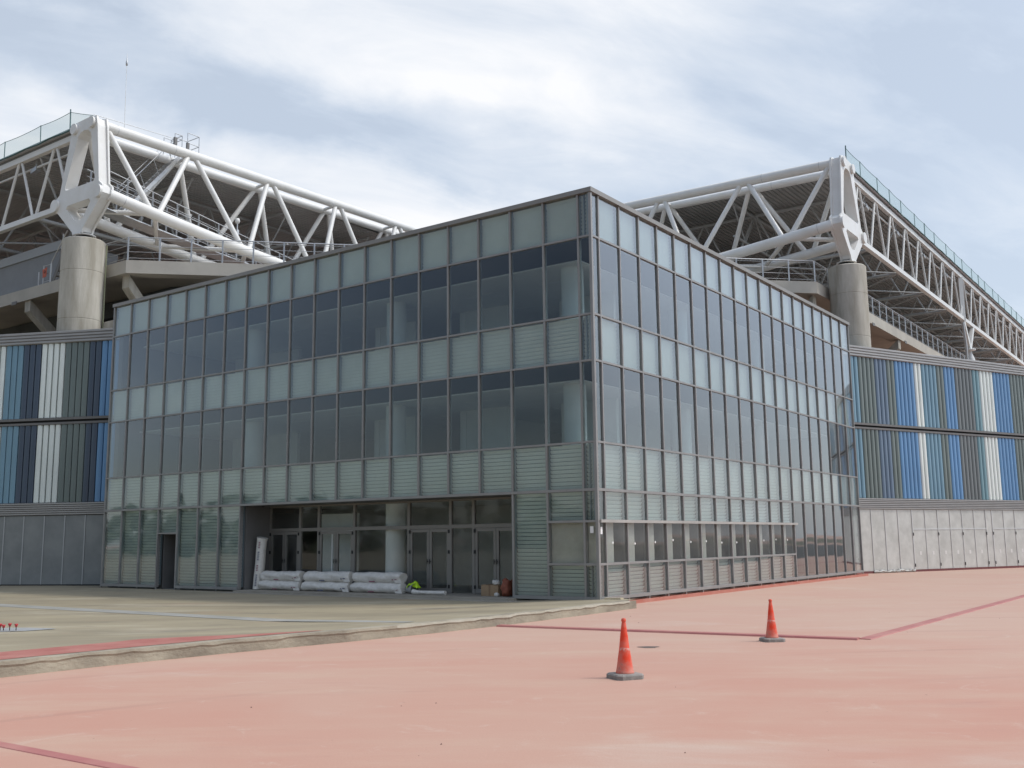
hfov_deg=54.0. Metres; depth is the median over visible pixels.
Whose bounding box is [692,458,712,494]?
louvre window
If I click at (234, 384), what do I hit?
louvre window
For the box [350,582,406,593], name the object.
insulation roll
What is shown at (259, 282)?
louvre window
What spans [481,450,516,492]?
louvre window
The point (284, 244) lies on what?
railing
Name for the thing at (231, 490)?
louvre window
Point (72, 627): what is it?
platform
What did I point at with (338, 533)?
door
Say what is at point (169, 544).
side doorway
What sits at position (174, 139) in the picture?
guard rail
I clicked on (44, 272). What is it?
warning sign
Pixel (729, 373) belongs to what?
louvre window
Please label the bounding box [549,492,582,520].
louvre window
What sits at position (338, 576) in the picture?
insulation roll
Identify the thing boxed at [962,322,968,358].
downpipe
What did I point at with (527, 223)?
louvre window
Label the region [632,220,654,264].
louvre window
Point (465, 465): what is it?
louvre window
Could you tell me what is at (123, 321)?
louvre window
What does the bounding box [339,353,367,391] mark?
louvre window
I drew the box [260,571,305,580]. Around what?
insulation roll
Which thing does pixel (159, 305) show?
louvre window
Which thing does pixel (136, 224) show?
catwalk
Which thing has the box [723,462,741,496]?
louvre window
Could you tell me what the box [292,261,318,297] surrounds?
louvre window
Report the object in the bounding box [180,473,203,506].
louvre window
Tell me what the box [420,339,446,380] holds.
louvre window
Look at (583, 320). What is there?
louvre window
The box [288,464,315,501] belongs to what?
louvre window
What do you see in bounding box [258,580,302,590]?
insulation roll
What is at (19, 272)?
plant screen
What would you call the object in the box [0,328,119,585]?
cladding wall
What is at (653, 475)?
louvre window
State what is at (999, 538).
metal door
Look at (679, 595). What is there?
kerb
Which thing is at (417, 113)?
sky
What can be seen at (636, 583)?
louvre window
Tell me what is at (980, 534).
metal door
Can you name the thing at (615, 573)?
louvre window
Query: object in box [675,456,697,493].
louvre window
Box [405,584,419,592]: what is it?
bucket
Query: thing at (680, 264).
louvre window
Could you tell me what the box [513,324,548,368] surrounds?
louvre window
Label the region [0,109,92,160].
safety net
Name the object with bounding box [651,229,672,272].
louvre window
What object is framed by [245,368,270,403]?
louvre window
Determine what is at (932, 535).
metal door
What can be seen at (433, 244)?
louvre window
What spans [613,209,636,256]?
louvre window
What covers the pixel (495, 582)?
plastic bag
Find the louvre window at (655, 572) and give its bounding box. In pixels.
[650,562,666,591]
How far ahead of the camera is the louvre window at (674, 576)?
28.82 m
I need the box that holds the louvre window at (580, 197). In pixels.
[579,194,593,235]
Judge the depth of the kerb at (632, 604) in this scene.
24.37 m
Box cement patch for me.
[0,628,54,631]
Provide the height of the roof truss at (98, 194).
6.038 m
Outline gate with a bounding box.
[38,263,50,284]
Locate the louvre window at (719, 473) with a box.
[707,459,727,495]
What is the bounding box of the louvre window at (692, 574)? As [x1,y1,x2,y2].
[686,560,700,587]
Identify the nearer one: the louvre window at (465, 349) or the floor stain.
the floor stain
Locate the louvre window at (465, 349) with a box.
[450,334,482,376]
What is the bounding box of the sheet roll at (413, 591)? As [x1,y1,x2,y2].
[411,589,446,594]
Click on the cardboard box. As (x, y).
(489, 589)
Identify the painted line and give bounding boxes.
[0,741,137,767]
[496,595,1023,639]
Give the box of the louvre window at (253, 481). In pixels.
[242,468,267,503]
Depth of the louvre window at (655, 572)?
27.91 m
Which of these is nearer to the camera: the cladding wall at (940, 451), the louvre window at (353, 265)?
the louvre window at (353, 265)
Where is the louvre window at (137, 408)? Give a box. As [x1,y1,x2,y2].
[128,388,149,419]
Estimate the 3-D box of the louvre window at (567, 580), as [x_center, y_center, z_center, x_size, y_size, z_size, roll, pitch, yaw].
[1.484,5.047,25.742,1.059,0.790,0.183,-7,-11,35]
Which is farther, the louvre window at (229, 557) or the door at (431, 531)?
the louvre window at (229, 557)
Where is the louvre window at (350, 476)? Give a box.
[337,461,366,499]
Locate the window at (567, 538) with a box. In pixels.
[552,523,583,562]
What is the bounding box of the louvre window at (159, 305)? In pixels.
[150,297,171,328]
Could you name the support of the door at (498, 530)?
in the glass building
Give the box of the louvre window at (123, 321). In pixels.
[115,305,135,335]
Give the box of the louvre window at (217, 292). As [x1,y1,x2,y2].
[206,283,229,315]
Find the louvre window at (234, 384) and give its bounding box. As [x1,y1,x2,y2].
[224,372,248,406]
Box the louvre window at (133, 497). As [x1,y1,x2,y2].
[124,478,145,508]
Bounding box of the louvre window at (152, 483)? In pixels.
[142,476,164,507]
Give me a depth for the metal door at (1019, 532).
50.67 m
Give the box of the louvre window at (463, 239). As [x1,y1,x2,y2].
[450,222,476,263]
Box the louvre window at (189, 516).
[177,508,201,585]
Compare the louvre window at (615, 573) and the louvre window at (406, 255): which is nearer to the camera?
the louvre window at (615, 573)
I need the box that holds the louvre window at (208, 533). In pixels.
[197,507,222,586]
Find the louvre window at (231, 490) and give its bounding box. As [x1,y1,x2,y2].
[220,470,245,504]
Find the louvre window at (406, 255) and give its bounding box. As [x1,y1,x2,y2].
[393,236,417,275]
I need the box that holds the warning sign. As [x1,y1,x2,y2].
[43,267,46,277]
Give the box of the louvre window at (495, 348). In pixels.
[481,329,509,372]
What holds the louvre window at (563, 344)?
in the glass building
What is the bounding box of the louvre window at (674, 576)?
[669,561,683,589]
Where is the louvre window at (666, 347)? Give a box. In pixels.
[654,338,676,379]
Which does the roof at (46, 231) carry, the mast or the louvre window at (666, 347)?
the mast
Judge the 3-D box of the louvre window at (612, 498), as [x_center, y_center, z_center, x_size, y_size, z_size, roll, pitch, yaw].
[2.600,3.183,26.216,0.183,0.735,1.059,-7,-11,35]
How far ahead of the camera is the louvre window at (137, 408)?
37.74 m
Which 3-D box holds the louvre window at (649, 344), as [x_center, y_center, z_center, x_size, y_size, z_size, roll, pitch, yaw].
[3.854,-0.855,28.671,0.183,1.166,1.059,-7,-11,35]
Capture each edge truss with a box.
[0,136,70,233]
[854,177,1023,365]
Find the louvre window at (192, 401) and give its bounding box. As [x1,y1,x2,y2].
[183,379,206,411]
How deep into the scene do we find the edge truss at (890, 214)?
63.86 m
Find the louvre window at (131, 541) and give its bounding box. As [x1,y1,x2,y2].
[120,510,144,583]
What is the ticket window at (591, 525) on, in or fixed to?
in the glass building
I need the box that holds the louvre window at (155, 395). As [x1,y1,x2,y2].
[146,384,167,416]
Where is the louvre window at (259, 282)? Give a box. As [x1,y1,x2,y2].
[248,272,272,306]
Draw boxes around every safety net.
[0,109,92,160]
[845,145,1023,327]
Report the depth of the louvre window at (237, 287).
35.00 m
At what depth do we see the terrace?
47.27 m
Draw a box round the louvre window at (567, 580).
[550,565,584,596]
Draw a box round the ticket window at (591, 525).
[588,522,600,562]
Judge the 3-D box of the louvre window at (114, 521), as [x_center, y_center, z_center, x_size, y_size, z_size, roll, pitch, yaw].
[-14.810,6.097,37.460,1.059,2.664,0.183,-7,-11,35]
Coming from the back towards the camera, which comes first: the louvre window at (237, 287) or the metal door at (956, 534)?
the metal door at (956, 534)
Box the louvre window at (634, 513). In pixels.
[628,493,644,519]
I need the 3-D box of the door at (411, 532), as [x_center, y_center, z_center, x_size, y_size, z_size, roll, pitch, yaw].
[-2.792,5.308,30.224,0.787,1.850,0.112,-7,-11,35]
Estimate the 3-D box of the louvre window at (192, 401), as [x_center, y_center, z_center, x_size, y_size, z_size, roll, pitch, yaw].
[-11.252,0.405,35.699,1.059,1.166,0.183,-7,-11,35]
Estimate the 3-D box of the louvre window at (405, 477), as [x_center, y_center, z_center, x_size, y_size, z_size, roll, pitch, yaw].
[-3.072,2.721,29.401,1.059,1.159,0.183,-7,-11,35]
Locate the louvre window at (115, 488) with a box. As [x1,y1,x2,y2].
[106,478,127,509]
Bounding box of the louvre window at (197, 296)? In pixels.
[187,287,209,320]
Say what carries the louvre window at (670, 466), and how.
in the glass building
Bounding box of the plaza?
[0,567,1023,767]
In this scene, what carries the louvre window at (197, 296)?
in the glass building
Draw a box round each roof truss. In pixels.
[50,116,418,264]
[624,155,866,273]
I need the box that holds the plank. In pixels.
[604,598,623,599]
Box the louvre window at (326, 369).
[314,356,341,394]
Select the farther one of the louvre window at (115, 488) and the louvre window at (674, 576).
the louvre window at (115, 488)
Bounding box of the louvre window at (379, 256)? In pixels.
[366,243,395,281]
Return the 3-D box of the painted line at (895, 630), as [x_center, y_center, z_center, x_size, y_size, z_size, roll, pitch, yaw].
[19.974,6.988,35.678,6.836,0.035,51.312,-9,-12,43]
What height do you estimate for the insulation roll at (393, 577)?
0.316 m
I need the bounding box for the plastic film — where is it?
[874,568,915,572]
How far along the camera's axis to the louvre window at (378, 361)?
30.63 m
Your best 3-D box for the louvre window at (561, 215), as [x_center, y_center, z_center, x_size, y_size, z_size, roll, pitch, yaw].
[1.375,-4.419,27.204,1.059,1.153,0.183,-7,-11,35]
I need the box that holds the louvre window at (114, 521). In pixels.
[103,511,126,583]
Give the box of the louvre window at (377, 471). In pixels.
[364,459,393,497]
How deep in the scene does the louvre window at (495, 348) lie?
28.04 m
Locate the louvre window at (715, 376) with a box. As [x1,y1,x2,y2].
[704,355,723,392]
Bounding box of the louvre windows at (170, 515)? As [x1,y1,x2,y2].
[159,193,857,596]
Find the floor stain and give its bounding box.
[640,646,658,647]
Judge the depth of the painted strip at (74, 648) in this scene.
15.04 m
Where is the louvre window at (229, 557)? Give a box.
[218,506,244,586]
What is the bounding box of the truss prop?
[956,277,975,359]
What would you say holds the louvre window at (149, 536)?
in the glass building
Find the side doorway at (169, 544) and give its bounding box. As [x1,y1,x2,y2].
[162,534,183,588]
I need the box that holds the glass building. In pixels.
[100,186,863,601]
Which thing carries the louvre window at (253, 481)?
in the glass building
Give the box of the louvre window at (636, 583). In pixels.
[630,563,647,593]
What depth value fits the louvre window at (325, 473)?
31.41 m
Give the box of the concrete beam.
[101,320,117,327]
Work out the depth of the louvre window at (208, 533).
34.34 m
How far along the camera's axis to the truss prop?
70.01 m
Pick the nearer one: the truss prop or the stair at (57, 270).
the stair at (57, 270)
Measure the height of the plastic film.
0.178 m
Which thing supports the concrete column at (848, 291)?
on the plaza
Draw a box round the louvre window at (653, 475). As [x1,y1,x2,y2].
[639,450,662,491]
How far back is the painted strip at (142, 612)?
22.48 m
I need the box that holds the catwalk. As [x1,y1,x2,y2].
[86,169,292,263]
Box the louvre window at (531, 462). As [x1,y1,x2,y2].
[514,447,550,490]
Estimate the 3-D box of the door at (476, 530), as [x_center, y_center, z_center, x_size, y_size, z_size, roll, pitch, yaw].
[-0.766,5.062,28.784,0.782,1.850,0.112,-7,-11,35]
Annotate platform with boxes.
[0,586,632,659]
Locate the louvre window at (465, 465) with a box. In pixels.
[450,452,483,493]
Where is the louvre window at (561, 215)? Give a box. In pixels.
[544,197,576,242]
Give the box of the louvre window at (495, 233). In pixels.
[480,214,513,256]
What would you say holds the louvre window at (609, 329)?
in the glass building
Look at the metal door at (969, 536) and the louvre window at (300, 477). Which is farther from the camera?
the metal door at (969, 536)
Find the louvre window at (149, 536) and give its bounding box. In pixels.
[138,510,162,584]
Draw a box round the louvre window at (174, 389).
[164,381,186,414]
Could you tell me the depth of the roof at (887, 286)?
63.64 m
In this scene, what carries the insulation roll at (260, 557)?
on the glass building
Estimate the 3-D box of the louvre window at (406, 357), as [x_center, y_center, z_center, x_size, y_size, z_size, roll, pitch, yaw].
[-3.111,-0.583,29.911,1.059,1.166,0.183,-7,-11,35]
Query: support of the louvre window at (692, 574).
in the glass building
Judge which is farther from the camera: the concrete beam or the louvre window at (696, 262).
the concrete beam
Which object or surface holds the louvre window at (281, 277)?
in the glass building
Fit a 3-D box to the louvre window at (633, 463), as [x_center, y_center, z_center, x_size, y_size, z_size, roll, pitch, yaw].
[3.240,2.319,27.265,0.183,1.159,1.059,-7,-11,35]
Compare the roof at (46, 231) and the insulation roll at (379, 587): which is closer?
the insulation roll at (379, 587)
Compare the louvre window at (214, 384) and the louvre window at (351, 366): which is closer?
the louvre window at (351, 366)
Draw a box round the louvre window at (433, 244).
[421,229,451,269]
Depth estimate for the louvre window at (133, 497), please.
37.23 m
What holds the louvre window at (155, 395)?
in the glass building
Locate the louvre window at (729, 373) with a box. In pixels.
[719,359,737,395]
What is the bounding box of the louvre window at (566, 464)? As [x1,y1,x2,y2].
[548,445,581,489]
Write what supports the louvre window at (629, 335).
in the glass building
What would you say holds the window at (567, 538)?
in the glass building
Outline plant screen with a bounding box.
[0,240,117,295]
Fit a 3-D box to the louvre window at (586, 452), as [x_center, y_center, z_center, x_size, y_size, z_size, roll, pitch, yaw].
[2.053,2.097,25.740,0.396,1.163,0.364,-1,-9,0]
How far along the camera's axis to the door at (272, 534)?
34.02 m
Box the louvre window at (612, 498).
[606,492,624,519]
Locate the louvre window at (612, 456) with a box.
[605,445,623,489]
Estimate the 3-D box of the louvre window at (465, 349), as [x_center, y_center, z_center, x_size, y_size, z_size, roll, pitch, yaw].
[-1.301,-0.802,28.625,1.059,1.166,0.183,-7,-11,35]
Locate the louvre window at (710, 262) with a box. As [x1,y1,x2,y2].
[700,254,718,292]
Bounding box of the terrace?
[0,260,942,355]
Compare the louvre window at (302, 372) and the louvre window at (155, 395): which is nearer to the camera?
the louvre window at (302, 372)
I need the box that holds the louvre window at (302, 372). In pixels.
[290,361,317,397]
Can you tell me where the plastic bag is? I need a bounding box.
[492,580,500,584]
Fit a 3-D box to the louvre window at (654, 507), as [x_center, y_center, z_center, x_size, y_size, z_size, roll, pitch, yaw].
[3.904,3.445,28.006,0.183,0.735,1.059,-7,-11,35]
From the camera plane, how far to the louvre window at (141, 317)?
38.24 m
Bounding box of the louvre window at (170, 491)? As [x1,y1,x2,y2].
[160,475,183,507]
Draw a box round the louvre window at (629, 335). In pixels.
[616,326,640,370]
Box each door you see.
[269,532,284,570]
[284,532,298,570]
[318,531,335,571]
[335,531,352,571]
[409,529,428,590]
[429,529,449,592]
[474,528,496,592]
[496,528,517,584]
[913,530,927,568]
[926,529,940,568]
[938,529,952,567]
[951,529,964,567]
[963,529,976,567]
[975,529,989,566]
[993,529,1006,565]
[1005,529,1017,565]
[1016,529,1023,565]
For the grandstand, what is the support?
on the plaza
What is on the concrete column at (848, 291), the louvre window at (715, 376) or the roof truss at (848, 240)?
the roof truss at (848, 240)
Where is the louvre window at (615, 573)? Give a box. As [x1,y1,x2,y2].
[608,564,626,595]
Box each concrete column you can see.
[56,233,107,330]
[828,260,870,346]
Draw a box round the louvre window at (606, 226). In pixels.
[593,200,616,247]
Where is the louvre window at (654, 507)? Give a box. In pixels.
[648,494,663,520]
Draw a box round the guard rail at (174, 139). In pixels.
[93,114,299,197]
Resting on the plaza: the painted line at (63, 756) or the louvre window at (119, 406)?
the painted line at (63, 756)
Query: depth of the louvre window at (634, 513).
27.29 m
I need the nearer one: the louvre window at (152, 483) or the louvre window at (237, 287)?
the louvre window at (237, 287)
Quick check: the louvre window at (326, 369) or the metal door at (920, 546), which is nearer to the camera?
the louvre window at (326, 369)
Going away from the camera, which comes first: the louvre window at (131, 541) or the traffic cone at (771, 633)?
the traffic cone at (771, 633)
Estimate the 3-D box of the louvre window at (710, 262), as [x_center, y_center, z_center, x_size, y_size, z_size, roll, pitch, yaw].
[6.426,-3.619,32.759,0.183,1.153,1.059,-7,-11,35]
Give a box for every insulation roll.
[253,537,267,588]
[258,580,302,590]
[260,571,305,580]
[301,581,351,591]
[303,571,352,581]
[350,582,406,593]
[352,572,407,582]
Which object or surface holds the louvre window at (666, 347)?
in the glass building
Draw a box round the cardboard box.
[481,584,501,595]
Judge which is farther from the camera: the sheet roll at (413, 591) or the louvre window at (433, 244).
the louvre window at (433, 244)
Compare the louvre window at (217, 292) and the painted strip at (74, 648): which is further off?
the louvre window at (217, 292)
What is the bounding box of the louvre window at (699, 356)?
[688,349,708,388]
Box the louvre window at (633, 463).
[619,448,643,490]
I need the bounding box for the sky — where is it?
[0,0,1023,325]
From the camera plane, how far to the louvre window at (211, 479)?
34.65 m
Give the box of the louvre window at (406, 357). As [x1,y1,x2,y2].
[392,344,422,384]
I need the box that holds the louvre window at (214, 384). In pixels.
[203,375,226,409]
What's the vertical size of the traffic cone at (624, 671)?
0.721 m
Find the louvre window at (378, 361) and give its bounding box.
[365,348,394,387]
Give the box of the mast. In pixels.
[124,54,127,127]
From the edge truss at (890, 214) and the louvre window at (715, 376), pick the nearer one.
the louvre window at (715, 376)
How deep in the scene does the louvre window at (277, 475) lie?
32.70 m
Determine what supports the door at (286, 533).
in the glass building
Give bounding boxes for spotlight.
[235,218,239,260]
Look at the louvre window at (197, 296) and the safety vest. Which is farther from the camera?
the louvre window at (197, 296)
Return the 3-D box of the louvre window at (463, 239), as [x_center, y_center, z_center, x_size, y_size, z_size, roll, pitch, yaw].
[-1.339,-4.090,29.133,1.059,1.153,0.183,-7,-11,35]
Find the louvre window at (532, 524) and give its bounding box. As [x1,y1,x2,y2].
[515,493,552,595]
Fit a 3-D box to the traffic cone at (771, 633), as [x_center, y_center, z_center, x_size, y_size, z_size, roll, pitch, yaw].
[4.255,3.876,16.494,0.348,0.678,0.348,1,-9,-8]
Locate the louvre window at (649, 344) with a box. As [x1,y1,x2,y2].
[636,332,658,374]
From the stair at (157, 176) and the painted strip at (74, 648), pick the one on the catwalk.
the stair at (157, 176)
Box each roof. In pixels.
[0,129,388,263]
[646,173,1023,365]
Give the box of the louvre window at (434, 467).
[420,455,452,495]
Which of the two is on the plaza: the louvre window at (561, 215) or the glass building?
the glass building
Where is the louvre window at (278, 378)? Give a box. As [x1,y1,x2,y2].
[267,365,293,400]
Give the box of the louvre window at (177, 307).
[168,292,190,324]
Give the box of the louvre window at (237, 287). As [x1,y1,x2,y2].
[227,277,250,311]
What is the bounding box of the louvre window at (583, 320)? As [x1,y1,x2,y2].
[582,316,596,359]
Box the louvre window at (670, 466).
[657,453,680,492]
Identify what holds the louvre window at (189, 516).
in the glass building
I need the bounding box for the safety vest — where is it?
[406,581,420,587]
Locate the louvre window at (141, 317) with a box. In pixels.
[132,301,153,331]
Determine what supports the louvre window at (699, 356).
in the glass building
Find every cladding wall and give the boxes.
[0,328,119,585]
[843,344,1023,573]
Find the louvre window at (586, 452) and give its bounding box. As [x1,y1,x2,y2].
[584,443,599,487]
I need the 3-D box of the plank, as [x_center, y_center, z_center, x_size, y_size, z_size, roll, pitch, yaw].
[2.532,5.330,24.953,0.458,0.045,0.160,-6,-10,33]
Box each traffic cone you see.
[606,618,643,680]
[759,599,784,642]
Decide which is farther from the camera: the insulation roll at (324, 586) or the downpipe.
the downpipe
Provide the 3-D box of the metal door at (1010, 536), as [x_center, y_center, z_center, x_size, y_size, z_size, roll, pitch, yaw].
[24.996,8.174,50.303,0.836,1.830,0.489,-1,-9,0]
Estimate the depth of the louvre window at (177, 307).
36.96 m
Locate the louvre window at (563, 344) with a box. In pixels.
[546,318,578,363]
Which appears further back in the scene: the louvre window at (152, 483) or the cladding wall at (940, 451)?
the cladding wall at (940, 451)
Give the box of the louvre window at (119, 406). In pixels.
[111,391,131,421]
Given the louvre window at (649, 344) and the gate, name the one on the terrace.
the gate
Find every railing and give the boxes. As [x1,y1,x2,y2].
[106,237,828,287]
[868,295,965,358]
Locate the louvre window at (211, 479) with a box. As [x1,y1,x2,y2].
[200,472,224,505]
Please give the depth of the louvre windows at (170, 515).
35.28 m
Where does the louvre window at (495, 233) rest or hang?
in the glass building
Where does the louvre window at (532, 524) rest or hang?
in the glass building
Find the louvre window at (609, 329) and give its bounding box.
[602,320,620,364]
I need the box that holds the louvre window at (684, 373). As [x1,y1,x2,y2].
[672,344,692,383]
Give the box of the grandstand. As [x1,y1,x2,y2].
[0,287,178,333]
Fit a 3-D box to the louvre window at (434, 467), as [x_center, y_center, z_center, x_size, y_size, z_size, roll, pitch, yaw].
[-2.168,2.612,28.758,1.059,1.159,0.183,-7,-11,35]
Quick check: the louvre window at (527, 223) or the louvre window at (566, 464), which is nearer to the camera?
the louvre window at (566, 464)
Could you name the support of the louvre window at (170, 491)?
in the glass building
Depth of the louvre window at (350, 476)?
30.77 m
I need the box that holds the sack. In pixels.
[500,578,512,595]
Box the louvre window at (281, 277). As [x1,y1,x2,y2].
[270,267,295,302]
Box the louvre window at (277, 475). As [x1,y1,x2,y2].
[264,467,291,502]
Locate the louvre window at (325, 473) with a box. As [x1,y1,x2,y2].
[312,462,340,500]
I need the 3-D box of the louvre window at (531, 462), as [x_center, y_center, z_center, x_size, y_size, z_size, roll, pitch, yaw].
[0.546,2.282,26.829,1.059,1.159,0.183,-7,-11,35]
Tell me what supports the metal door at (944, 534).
in the cladding wall at (940, 451)
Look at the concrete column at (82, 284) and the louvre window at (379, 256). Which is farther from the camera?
the concrete column at (82, 284)
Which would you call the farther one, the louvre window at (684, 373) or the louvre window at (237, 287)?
the louvre window at (237, 287)
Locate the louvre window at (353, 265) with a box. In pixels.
[341,249,368,286]
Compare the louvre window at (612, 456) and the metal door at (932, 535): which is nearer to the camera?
the louvre window at (612, 456)
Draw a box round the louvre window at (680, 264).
[668,238,688,279]
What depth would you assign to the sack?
27.23 m
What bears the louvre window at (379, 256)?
in the glass building
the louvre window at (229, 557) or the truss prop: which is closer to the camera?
the louvre window at (229, 557)
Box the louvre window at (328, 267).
[316,255,343,292]
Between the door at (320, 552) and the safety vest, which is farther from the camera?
the door at (320, 552)
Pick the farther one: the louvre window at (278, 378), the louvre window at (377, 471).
the louvre window at (278, 378)
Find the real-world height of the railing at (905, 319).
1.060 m
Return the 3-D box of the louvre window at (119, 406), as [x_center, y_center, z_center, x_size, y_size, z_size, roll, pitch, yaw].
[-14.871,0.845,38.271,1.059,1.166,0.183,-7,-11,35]
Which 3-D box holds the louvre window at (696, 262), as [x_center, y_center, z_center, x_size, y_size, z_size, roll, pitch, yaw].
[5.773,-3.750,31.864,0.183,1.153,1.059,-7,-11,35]
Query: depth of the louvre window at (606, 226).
27.55 m
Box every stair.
[50,230,71,281]
[115,141,179,209]
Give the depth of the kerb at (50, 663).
16.13 m
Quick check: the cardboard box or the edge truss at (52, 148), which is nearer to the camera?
the cardboard box
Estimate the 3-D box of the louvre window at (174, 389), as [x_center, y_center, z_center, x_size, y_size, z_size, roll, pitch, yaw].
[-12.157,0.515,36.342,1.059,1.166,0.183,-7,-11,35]
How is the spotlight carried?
on the catwalk
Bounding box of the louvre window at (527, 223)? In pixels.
[511,206,546,249]
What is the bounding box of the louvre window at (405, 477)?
[391,457,422,496]
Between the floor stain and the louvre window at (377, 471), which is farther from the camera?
the louvre window at (377, 471)
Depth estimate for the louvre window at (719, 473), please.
31.95 m
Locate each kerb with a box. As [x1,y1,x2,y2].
[0,600,629,677]
[629,573,867,602]
[629,600,635,608]
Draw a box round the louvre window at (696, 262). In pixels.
[685,246,704,286]
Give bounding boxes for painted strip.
[0,604,414,622]
[0,630,321,659]
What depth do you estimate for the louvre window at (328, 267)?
32.43 m
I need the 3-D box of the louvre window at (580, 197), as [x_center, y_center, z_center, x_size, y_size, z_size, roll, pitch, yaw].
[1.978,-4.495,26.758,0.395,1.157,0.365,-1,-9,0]

